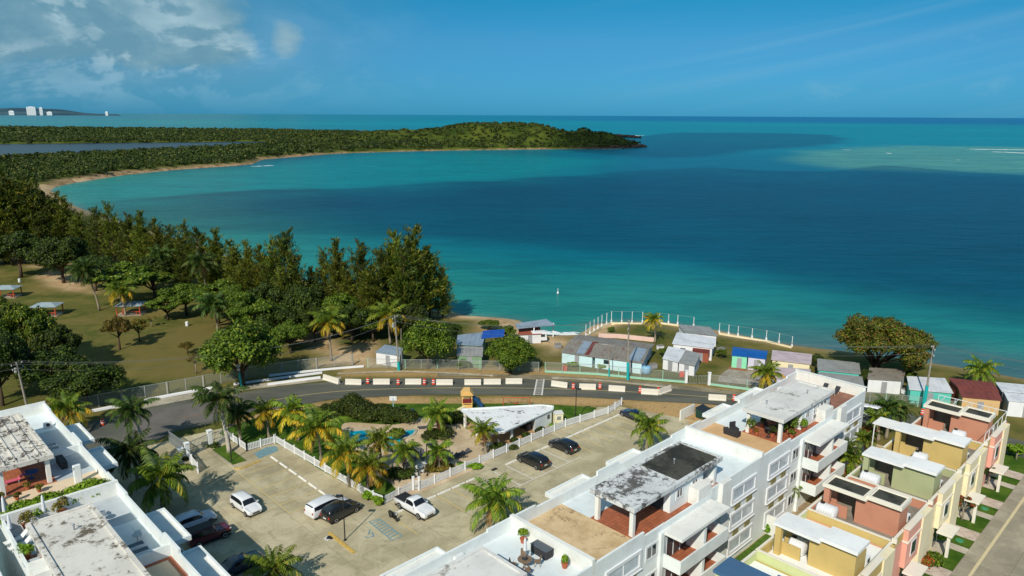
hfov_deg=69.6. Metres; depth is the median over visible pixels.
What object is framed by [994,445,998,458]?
window
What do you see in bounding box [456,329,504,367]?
beach hut
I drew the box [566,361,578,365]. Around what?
shrub
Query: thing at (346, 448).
coconut palm
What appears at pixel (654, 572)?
window
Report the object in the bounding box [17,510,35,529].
potted plant
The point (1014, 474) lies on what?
driveway
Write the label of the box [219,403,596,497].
lawn
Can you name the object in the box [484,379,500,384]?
road barrier
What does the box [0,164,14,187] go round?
casuarina tree
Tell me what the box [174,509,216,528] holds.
suv
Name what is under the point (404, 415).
shrub
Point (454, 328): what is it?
shade tree
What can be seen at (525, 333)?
beach hut
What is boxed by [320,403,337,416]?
shrub
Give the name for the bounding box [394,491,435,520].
pickup truck
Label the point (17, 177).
casuarina tree
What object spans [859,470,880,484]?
water tank
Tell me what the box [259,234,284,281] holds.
casuarina tree
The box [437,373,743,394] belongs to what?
sidewalk
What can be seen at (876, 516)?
terraced house
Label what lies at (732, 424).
rattan armchair
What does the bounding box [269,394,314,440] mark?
coconut palm
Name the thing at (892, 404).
coconut palm
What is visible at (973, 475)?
window
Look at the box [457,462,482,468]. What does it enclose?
shrub
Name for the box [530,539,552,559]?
storage box
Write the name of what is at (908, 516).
air conditioner
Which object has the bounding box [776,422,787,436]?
potted plant
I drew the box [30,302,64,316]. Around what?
picnic shelter
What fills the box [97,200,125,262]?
casuarina tree
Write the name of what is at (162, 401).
sidewalk
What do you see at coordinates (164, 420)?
road
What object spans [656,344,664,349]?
crate
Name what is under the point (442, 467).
shrub
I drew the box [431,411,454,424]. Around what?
shrub
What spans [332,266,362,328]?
casuarina tree
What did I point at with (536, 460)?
suv
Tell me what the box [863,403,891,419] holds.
minivan
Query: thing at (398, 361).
utility pole
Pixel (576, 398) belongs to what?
lamp post
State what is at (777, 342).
power lines
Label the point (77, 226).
casuarina tree
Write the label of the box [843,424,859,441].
window
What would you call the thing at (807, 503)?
back yards
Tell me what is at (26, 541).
sun lounger
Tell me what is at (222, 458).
kerb
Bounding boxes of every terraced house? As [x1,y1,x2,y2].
[713,550,787,575]
[755,509,894,575]
[806,474,932,575]
[848,446,962,557]
[871,417,987,522]
[911,395,1009,491]
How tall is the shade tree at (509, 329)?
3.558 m
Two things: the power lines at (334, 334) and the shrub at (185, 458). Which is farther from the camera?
the power lines at (334, 334)
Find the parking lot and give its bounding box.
[111,406,868,575]
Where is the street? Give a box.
[972,502,1023,575]
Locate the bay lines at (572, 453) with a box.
[398,418,634,533]
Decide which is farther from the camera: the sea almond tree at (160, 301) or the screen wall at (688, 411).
the sea almond tree at (160, 301)
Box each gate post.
[684,370,687,382]
[707,372,710,384]
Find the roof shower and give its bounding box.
[69,464,82,483]
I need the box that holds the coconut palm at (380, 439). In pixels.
[364,424,401,457]
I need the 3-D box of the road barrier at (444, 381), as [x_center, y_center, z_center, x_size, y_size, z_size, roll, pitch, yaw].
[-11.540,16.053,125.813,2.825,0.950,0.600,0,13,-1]
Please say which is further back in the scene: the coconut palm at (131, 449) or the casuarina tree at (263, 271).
the casuarina tree at (263, 271)
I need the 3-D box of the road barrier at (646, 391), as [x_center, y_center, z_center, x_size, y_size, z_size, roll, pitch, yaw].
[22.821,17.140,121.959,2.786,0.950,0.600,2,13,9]
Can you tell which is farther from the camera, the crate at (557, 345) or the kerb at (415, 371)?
the crate at (557, 345)
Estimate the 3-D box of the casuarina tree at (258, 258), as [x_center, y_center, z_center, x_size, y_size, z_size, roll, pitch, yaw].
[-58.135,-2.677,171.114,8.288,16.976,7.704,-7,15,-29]
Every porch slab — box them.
[930,540,945,554]
[957,509,972,520]
[982,480,996,489]
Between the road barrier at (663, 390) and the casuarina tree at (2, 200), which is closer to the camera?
the road barrier at (663, 390)
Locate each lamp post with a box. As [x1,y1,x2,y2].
[228,424,233,460]
[335,494,346,540]
[426,443,432,475]
[575,388,580,421]
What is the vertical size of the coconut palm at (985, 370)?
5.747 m
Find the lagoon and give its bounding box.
[0,141,265,154]
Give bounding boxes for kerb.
[212,450,235,467]
[235,460,260,469]
[328,532,355,553]
[337,370,493,375]
[552,377,673,388]
[968,497,1023,575]
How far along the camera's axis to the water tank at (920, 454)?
85.01 m
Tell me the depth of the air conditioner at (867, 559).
66.31 m
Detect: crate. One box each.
[554,343,561,348]
[649,362,657,368]
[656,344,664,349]
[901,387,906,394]
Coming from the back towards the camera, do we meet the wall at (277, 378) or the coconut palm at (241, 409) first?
the wall at (277, 378)
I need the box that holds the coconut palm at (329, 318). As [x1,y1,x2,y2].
[307,304,346,360]
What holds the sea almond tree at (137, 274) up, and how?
on the ground at (162, 338)
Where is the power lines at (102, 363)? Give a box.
[25,355,206,370]
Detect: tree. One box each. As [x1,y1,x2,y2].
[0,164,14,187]
[0,175,42,235]
[0,179,32,262]
[0,202,15,235]
[0,206,21,265]
[0,230,42,277]
[0,294,24,325]
[0,304,57,351]
[0,329,30,405]
[0,330,29,380]
[6,177,52,235]
[11,345,88,396]
[14,173,21,184]
[14,173,42,211]
[24,234,94,282]
[26,188,66,236]
[28,210,51,263]
[28,323,82,353]
[31,179,40,201]
[37,359,129,405]
[44,190,67,212]
[46,195,76,238]
[65,211,95,249]
[70,253,115,290]
[79,206,110,258]
[85,260,156,301]
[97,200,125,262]
[100,315,130,349]
[112,212,137,263]
[123,209,153,261]
[129,318,148,341]
[135,256,175,290]
[136,268,177,298]
[139,216,169,256]
[144,295,186,320]
[147,316,155,326]
[157,282,205,314]
[158,224,184,278]
[169,218,195,280]
[170,244,195,286]
[178,341,194,353]
[182,226,211,284]
[186,353,198,373]
[188,278,244,323]
[195,227,229,289]
[195,317,284,385]
[209,284,248,324]
[215,238,241,280]
[225,290,280,339]
[227,265,253,291]
[234,239,257,288]
[244,243,271,287]
[246,282,285,315]
[253,303,298,340]
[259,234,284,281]
[259,263,275,285]
[266,225,306,287]
[267,265,290,323]
[269,320,309,353]
[281,282,325,313]
[283,251,308,323]
[297,306,329,341]
[303,266,322,304]
[313,245,331,301]
[321,237,354,304]
[321,291,359,332]
[330,303,374,341]
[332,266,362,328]
[344,237,382,305]
[349,311,391,341]
[353,263,390,332]
[362,245,396,305]
[372,227,418,305]
[381,246,425,309]
[385,223,448,311]
[392,304,428,331]
[398,316,456,368]
[416,245,448,318]
[428,263,457,317]
[446,322,462,335]
[477,319,499,329]
[482,332,538,372]
[497,325,516,335]
[658,348,666,353]
[715,349,726,355]
[812,353,824,367]
[832,312,940,373]
[859,368,871,384]
[904,369,916,377]
[958,495,975,520]
[984,464,995,484]
[1008,443,1023,459]
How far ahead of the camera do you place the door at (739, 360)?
134.52 m
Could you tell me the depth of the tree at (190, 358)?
129.95 m
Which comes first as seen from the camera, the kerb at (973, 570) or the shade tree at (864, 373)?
the kerb at (973, 570)
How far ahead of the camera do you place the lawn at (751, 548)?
78.79 m
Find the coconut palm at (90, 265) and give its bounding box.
[64,257,106,310]
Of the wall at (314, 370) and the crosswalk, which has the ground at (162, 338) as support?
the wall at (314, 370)
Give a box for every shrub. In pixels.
[181,456,194,460]
[201,441,218,447]
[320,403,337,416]
[326,400,355,418]
[336,392,375,417]
[358,403,392,420]
[361,490,374,499]
[372,495,385,504]
[379,405,399,422]
[383,466,417,478]
[389,428,405,439]
[392,406,418,423]
[420,427,454,439]
[423,460,454,472]
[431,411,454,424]
[442,410,462,422]
[455,359,471,367]
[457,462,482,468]
[489,442,517,449]
[509,437,521,442]
[521,432,534,438]
[534,426,544,432]
[549,422,562,427]
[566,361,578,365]
[765,524,770,532]
[861,426,879,432]
[921,551,934,568]
[928,551,945,566]
[937,534,946,539]
[1006,444,1023,454]
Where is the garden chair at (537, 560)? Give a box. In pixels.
[534,555,541,566]
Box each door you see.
[386,355,389,365]
[650,496,663,509]
[668,361,672,370]
[684,364,688,373]
[736,358,741,367]
[880,382,886,392]
[927,393,933,400]
[932,528,936,546]
[977,402,983,409]
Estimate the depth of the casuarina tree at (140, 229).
209.97 m
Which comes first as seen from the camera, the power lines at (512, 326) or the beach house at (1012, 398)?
the beach house at (1012, 398)
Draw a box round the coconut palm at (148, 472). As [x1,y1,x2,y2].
[126,446,197,512]
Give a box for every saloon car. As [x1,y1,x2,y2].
[220,550,264,575]
[619,408,647,422]
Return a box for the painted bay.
[254,446,277,458]
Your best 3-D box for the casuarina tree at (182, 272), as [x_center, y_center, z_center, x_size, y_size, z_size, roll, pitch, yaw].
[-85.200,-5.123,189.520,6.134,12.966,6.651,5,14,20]
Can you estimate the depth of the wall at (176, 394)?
120.39 m
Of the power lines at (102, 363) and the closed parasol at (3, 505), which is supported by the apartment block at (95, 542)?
the closed parasol at (3, 505)
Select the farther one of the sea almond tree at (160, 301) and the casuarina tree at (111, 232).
the casuarina tree at (111, 232)
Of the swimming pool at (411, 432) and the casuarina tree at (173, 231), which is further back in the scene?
the casuarina tree at (173, 231)
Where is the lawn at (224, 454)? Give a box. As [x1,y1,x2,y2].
[213,445,245,464]
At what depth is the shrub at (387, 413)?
109.28 m
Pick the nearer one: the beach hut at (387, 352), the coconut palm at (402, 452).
the coconut palm at (402, 452)
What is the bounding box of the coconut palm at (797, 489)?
[792,486,802,497]
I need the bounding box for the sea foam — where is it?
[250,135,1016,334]
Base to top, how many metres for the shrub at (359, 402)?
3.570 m
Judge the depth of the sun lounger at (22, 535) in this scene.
63.35 m
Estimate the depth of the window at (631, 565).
62.51 m
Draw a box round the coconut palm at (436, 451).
[422,438,454,471]
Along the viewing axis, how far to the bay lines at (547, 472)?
95.25 m
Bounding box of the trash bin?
[525,422,530,430]
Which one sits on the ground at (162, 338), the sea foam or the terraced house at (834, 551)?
the terraced house at (834, 551)
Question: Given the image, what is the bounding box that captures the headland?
[0,123,634,186]
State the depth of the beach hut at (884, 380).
123.17 m
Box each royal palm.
[105,395,159,439]
[189,381,249,452]
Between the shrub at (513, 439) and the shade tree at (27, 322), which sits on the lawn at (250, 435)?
the shrub at (513, 439)
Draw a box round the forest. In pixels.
[0,121,640,181]
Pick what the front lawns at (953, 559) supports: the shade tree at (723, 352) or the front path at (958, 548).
the front path at (958, 548)
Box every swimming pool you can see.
[346,429,371,441]
[386,428,417,444]
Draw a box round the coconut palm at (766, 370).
[747,360,785,388]
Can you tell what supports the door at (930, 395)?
in the beach hut at (938, 387)
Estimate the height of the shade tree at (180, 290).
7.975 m
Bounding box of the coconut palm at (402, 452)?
[388,439,421,468]
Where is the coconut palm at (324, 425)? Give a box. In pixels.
[286,404,351,460]
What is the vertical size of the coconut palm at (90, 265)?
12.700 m
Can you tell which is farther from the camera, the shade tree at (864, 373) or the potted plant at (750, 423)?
the shade tree at (864, 373)
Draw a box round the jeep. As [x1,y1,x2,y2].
[186,521,231,547]
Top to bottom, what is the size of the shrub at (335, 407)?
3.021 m
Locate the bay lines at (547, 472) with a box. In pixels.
[517,457,579,486]
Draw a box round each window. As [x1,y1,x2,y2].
[605,549,642,575]
[645,539,658,562]
[646,568,656,575]
[675,484,683,500]
[691,475,698,484]
[726,523,752,557]
[728,498,754,532]
[730,472,756,506]
[763,498,785,529]
[765,474,788,505]
[767,450,790,480]
[786,491,795,508]
[789,468,797,485]
[791,445,799,461]
[805,408,810,419]
[812,398,826,419]
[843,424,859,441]
[845,403,861,424]
[909,536,916,555]
[943,500,948,517]
[970,471,975,486]
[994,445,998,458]
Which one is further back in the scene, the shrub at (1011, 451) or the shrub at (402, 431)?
the shrub at (402, 431)
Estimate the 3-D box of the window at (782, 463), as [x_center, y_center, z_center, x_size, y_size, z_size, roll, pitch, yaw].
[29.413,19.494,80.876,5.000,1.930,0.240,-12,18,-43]
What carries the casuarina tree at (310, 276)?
on the ground at (162, 338)
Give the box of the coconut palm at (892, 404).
[869,393,908,438]
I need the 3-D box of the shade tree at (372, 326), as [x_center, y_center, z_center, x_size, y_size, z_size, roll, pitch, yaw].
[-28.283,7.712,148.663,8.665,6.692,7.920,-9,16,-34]
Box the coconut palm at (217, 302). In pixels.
[191,290,231,330]
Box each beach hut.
[375,345,402,366]
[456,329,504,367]
[515,319,554,342]
[561,334,654,373]
[662,346,700,375]
[672,332,715,362]
[678,324,716,346]
[731,347,767,370]
[771,350,811,383]
[817,358,863,385]
[867,367,905,393]
[907,376,953,403]
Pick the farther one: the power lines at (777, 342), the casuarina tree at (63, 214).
the casuarina tree at (63, 214)
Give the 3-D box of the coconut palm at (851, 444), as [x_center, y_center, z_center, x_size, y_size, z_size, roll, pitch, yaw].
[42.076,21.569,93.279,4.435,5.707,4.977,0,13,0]
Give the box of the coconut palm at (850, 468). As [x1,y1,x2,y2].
[838,450,863,474]
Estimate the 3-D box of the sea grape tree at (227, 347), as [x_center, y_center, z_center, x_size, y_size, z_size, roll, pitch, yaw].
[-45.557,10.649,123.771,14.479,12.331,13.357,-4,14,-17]
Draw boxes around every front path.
[939,540,968,553]
[967,508,992,519]
[990,478,1015,488]
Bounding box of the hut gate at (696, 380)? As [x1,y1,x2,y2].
[687,376,705,383]
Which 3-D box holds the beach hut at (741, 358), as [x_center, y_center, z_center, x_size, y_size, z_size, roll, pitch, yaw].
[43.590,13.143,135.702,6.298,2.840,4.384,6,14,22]
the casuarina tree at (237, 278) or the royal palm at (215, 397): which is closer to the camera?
the royal palm at (215, 397)
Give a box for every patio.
[717,369,765,385]
[728,366,745,370]
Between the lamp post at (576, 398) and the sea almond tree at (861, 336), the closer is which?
the lamp post at (576, 398)
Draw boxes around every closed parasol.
[1,496,5,511]
[7,514,14,537]
[41,495,45,515]
[522,538,527,559]
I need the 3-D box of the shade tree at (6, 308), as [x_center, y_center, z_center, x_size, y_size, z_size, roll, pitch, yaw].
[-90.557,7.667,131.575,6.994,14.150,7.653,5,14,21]
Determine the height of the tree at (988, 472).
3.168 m
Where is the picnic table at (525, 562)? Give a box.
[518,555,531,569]
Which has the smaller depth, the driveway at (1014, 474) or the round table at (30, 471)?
the round table at (30, 471)
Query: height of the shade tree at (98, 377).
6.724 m
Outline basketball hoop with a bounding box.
[389,396,396,406]
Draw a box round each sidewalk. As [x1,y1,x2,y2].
[115,377,340,408]
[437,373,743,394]
[949,476,1023,575]
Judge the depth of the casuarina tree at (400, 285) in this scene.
154.94 m
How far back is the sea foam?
163.22 m
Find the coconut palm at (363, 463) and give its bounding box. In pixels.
[346,446,391,489]
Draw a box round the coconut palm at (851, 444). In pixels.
[838,437,864,463]
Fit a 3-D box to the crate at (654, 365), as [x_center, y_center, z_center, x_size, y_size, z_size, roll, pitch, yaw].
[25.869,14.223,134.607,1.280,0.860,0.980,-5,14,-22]
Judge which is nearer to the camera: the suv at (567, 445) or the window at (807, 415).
the window at (807, 415)
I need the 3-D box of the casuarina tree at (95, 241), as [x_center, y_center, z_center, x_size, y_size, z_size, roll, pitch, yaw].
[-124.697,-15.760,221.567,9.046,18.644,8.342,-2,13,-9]
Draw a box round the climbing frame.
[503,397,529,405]
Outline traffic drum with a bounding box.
[100,418,105,425]
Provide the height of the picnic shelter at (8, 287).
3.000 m
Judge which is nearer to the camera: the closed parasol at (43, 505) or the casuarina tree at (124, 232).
the closed parasol at (43, 505)
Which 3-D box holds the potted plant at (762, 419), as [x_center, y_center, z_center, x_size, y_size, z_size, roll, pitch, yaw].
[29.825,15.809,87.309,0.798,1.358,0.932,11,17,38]
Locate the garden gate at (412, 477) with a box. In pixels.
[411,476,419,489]
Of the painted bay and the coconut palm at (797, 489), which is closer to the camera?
the coconut palm at (797, 489)
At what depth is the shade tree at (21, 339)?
119.07 m
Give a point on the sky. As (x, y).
(731, 58)
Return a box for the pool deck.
[341,417,492,494]
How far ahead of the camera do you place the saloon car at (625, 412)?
111.95 m
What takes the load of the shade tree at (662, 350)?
on the ground at (162, 338)
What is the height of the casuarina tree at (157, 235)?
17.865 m
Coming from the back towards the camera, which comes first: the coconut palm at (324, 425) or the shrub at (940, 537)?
the coconut palm at (324, 425)
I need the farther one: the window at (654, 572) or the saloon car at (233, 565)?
the saloon car at (233, 565)
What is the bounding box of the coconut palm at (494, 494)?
[460,472,525,531]
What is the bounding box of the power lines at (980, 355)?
[933,344,1023,369]
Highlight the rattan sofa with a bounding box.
[723,427,740,437]
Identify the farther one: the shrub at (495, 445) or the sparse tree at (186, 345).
the sparse tree at (186, 345)
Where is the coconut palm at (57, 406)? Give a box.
[46,390,95,428]
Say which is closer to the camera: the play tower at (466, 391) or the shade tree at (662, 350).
the play tower at (466, 391)
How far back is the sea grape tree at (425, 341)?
130.76 m
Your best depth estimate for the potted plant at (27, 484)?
71.84 m
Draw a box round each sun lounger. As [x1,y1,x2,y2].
[3,529,27,545]
[4,472,25,483]
[7,535,31,552]
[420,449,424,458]
[834,386,840,395]
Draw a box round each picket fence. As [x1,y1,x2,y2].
[186,449,198,472]
[228,432,247,450]
[247,434,274,449]
[274,434,384,504]
[384,482,411,502]
[418,398,621,490]
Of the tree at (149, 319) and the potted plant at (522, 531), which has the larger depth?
the tree at (149, 319)
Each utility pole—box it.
[11,361,27,404]
[236,357,241,385]
[392,315,399,370]
[608,352,609,376]
[626,320,629,379]
[922,345,934,408]
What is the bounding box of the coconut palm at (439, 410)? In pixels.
[421,397,457,430]
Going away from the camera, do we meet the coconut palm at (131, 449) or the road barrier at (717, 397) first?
the coconut palm at (131, 449)
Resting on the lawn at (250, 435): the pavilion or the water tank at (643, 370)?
the pavilion
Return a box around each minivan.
[304,494,347,519]
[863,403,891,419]
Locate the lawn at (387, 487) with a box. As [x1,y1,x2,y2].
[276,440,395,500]
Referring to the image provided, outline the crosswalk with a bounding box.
[533,379,544,394]
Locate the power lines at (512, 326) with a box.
[396,314,625,334]
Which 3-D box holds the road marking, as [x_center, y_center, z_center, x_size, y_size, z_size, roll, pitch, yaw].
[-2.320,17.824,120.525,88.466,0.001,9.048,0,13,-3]
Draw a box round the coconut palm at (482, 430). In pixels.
[467,416,499,453]
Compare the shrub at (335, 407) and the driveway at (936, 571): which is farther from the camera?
the shrub at (335, 407)
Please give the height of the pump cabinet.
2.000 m
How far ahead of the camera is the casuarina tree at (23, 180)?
263.09 m
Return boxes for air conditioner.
[43,421,52,428]
[453,552,464,559]
[865,554,870,564]
[906,513,910,522]
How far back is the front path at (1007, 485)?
92.46 m
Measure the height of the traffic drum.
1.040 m
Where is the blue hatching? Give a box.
[369,519,401,539]
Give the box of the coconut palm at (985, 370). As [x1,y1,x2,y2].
[963,354,1003,384]
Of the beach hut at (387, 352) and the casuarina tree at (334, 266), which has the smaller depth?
the beach hut at (387, 352)
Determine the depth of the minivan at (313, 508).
84.03 m
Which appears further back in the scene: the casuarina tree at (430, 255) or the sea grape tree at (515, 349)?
the casuarina tree at (430, 255)
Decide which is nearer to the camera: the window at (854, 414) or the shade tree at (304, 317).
the window at (854, 414)
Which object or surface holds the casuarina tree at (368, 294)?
on the ground at (162, 338)
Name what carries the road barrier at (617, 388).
on the road at (95, 429)
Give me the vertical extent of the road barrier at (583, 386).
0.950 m
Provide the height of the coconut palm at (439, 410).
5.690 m
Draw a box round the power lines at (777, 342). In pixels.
[631,319,929,355]
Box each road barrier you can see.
[322,374,340,383]
[345,379,361,384]
[373,379,389,384]
[405,379,420,384]
[436,379,452,384]
[464,379,480,384]
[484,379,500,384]
[506,378,521,383]
[551,380,567,387]
[579,383,595,389]
[608,385,624,391]
[641,388,657,394]
[658,385,671,394]
[708,394,725,400]
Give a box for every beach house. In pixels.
[949,378,1001,415]
[995,382,1023,417]
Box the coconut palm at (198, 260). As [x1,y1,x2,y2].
[180,250,219,283]
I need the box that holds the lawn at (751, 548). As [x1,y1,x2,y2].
[735,534,770,560]
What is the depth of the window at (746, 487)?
75.63 m
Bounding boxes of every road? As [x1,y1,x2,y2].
[81,378,1023,457]
[120,397,239,442]
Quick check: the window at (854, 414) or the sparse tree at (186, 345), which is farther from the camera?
the sparse tree at (186, 345)
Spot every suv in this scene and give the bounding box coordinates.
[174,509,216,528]
[229,490,262,516]
[320,499,360,523]
[516,451,549,469]
[548,437,579,454]
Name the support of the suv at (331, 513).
on the parking lot
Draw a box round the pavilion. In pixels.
[460,404,553,446]
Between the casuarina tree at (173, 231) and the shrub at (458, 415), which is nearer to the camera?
the shrub at (458, 415)
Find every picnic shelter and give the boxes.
[0,285,22,298]
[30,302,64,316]
[114,301,146,316]
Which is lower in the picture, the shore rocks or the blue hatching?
the blue hatching
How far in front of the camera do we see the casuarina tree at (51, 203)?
227.03 m
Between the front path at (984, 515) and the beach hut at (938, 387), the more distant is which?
the beach hut at (938, 387)
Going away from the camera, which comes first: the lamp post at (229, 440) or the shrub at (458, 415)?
the lamp post at (229, 440)
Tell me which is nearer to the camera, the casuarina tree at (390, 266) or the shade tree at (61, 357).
the shade tree at (61, 357)
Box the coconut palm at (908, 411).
[884,400,917,422]
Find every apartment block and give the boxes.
[0,401,230,575]
[380,369,866,575]
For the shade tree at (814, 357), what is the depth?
134.33 m
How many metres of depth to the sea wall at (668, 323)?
162.40 m
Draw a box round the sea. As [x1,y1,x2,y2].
[0,113,1023,378]
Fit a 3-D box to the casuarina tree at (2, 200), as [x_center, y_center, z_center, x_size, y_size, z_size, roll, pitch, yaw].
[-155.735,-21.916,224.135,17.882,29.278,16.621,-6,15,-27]
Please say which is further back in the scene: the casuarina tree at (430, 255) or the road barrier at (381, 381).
the casuarina tree at (430, 255)
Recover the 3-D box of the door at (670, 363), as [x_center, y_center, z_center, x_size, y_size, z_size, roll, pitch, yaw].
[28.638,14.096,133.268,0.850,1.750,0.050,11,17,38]
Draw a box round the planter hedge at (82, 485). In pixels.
[0,477,109,523]
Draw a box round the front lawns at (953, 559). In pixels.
[922,453,1023,575]
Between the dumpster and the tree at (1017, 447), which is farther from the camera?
the dumpster
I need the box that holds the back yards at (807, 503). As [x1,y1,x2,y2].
[734,444,882,557]
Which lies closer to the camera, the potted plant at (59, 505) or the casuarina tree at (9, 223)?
the potted plant at (59, 505)
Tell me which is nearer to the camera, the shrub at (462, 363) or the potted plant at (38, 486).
the potted plant at (38, 486)
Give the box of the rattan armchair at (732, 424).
[729,421,738,431]
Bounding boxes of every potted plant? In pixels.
[12,491,21,499]
[16,542,34,559]
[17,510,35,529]
[22,481,30,489]
[35,483,43,491]
[50,495,68,512]
[517,527,528,543]
[561,554,568,568]
[745,417,755,432]
[754,428,758,434]
[760,417,766,427]
[769,425,777,436]
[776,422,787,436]
[788,429,796,438]
[789,416,799,431]
[800,418,808,431]
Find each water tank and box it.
[641,365,650,373]
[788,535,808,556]
[815,501,838,517]
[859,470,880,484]
[912,450,928,459]
[951,428,966,436]
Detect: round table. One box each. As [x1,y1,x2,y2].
[22,469,38,478]
[132,532,142,541]
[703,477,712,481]
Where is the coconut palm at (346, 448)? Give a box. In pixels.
[319,430,371,487]
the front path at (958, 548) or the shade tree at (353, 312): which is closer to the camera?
the front path at (958, 548)
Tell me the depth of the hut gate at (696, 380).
126.63 m
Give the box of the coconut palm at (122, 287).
[103,280,138,315]
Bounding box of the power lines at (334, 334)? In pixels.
[269,315,393,354]
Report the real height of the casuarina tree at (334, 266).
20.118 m
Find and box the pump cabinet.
[553,410,563,423]
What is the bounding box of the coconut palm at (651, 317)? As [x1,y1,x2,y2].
[642,312,663,342]
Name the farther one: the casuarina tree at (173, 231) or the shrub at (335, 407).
the casuarina tree at (173, 231)
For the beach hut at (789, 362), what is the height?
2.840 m
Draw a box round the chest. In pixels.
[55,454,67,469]
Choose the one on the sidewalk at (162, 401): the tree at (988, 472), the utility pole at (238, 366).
the utility pole at (238, 366)
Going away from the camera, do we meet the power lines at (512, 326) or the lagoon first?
the power lines at (512, 326)
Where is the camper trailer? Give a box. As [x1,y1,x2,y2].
[531,330,546,340]
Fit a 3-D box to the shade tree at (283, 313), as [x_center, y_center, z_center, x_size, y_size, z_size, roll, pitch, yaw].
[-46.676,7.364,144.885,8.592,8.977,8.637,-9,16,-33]
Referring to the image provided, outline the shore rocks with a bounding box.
[610,134,646,147]
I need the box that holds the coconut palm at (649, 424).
[629,409,669,449]
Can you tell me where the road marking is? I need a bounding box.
[265,388,726,401]
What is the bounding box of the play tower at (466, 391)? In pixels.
[461,387,483,407]
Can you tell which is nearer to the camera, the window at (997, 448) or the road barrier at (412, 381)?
the window at (997, 448)
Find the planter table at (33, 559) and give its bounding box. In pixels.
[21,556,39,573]
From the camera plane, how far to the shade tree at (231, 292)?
156.64 m
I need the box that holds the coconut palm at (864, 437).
[854,427,879,450]
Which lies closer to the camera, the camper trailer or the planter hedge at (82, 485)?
the planter hedge at (82, 485)
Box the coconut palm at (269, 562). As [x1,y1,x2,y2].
[243,544,303,575]
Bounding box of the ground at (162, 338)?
[0,178,1023,570]
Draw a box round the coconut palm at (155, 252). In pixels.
[145,243,176,287]
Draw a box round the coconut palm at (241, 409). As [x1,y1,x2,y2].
[220,398,254,440]
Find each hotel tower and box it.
[26,107,36,114]
[39,107,43,114]
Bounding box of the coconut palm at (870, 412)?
[863,407,892,440]
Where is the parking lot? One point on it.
(215, 482)
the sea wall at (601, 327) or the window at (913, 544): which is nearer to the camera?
the window at (913, 544)
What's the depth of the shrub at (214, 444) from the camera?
101.37 m
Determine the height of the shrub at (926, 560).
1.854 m
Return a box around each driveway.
[688,418,706,424]
[925,566,951,575]
[955,525,980,540]
[981,497,1003,508]
[1004,470,1023,479]
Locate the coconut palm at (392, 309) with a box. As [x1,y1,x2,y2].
[366,298,407,343]
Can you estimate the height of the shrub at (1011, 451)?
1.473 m
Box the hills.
[0,108,120,115]
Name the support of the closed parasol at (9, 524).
on the apartment block at (95, 542)
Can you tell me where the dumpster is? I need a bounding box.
[695,404,710,418]
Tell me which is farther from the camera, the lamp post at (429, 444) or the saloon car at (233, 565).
the lamp post at (429, 444)
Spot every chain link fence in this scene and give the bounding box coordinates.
[74,354,352,411]
[367,358,538,371]
[545,362,684,382]
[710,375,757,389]
[869,392,956,406]
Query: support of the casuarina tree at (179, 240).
on the ground at (162, 338)
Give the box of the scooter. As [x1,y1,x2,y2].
[388,510,397,521]
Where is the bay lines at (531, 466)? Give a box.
[480,450,568,489]
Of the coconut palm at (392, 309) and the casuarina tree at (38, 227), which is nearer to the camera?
the coconut palm at (392, 309)
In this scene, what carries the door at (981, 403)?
in the beach house at (982, 393)
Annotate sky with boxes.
[0,0,1023,117]
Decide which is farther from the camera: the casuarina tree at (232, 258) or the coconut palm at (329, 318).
the casuarina tree at (232, 258)
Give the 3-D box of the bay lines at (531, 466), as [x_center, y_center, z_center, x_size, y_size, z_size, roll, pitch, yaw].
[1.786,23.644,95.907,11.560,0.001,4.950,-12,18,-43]
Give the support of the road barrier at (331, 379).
on the road at (95, 429)
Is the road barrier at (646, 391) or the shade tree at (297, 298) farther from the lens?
the shade tree at (297, 298)
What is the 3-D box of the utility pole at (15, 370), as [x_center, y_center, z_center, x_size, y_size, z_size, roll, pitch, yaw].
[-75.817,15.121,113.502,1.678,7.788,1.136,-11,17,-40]
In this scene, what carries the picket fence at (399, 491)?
on the pool deck
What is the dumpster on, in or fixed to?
on the driveway at (692, 422)
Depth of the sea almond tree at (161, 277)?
182.12 m
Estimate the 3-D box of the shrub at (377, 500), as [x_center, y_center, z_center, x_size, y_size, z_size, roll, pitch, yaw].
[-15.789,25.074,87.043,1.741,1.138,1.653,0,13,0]
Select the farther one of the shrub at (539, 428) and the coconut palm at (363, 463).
the shrub at (539, 428)
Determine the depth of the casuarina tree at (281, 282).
155.69 m
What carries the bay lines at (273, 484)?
on the parking lot
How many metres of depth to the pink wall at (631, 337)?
151.90 m
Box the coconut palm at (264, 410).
[244,396,283,438]
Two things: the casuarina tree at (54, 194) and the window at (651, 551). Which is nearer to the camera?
the window at (651, 551)
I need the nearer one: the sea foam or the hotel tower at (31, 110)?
the sea foam
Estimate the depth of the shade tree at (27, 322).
126.75 m
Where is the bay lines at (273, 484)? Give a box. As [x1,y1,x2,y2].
[232,457,314,512]
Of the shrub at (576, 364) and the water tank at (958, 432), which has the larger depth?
the shrub at (576, 364)
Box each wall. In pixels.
[90,406,117,411]
[144,387,211,399]
[233,371,321,384]
[267,376,320,384]
[269,365,363,376]
[585,311,642,335]
[598,333,653,341]
[659,313,693,325]
[679,404,694,419]
[718,323,792,347]
[765,514,777,535]
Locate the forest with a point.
(65, 163)
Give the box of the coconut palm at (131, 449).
[94,428,159,480]
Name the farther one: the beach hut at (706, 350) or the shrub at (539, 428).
the beach hut at (706, 350)
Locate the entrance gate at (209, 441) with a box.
[168,429,223,460]
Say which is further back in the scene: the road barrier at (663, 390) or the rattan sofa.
the road barrier at (663, 390)
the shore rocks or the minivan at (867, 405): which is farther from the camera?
the shore rocks

